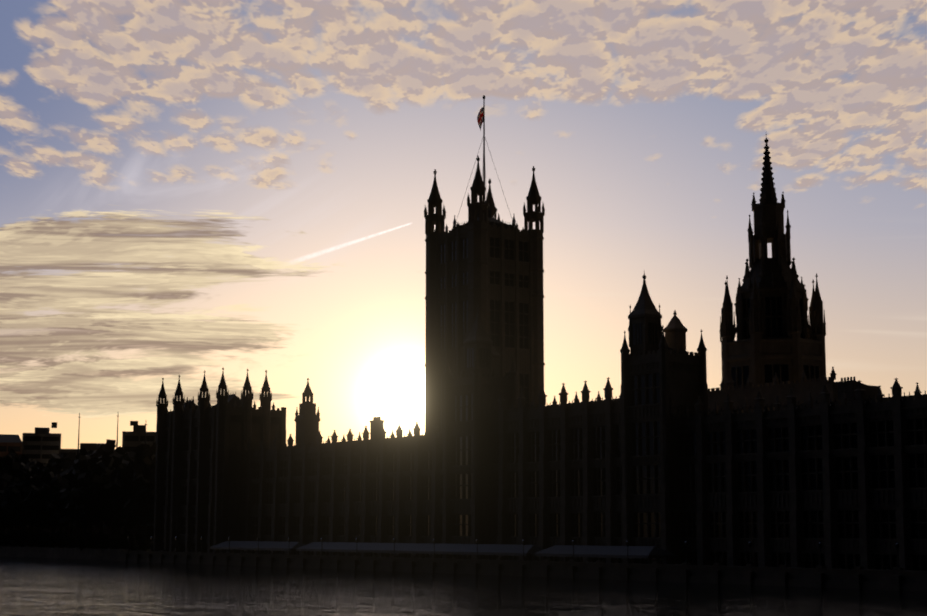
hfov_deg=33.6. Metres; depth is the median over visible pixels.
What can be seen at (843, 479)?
palace river front
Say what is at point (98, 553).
embankment wall
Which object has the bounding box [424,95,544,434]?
victoria tower
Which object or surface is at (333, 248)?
contrail
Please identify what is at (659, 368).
riverfront towers
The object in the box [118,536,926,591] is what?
river terrace
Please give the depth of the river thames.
163.24 m
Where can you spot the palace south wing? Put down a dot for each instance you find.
(195, 478)
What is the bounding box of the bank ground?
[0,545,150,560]
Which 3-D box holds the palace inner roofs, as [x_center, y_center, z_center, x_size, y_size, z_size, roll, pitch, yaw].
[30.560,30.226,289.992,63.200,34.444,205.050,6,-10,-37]
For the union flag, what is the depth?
405.01 m
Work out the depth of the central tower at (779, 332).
323.83 m
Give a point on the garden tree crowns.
(30, 492)
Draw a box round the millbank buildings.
[0,413,155,545]
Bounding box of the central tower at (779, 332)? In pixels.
[719,134,825,388]
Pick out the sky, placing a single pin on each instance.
(171, 170)
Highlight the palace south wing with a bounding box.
[153,367,285,552]
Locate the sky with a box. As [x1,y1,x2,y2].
[0,0,926,448]
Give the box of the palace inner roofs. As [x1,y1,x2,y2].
[708,367,878,411]
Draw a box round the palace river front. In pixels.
[233,377,926,570]
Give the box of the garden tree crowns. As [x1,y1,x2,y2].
[0,439,155,550]
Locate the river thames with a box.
[0,556,926,615]
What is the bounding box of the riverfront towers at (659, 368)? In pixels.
[442,272,707,563]
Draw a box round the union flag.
[477,107,482,130]
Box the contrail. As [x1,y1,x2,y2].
[305,223,410,257]
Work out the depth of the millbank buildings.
701.12 m

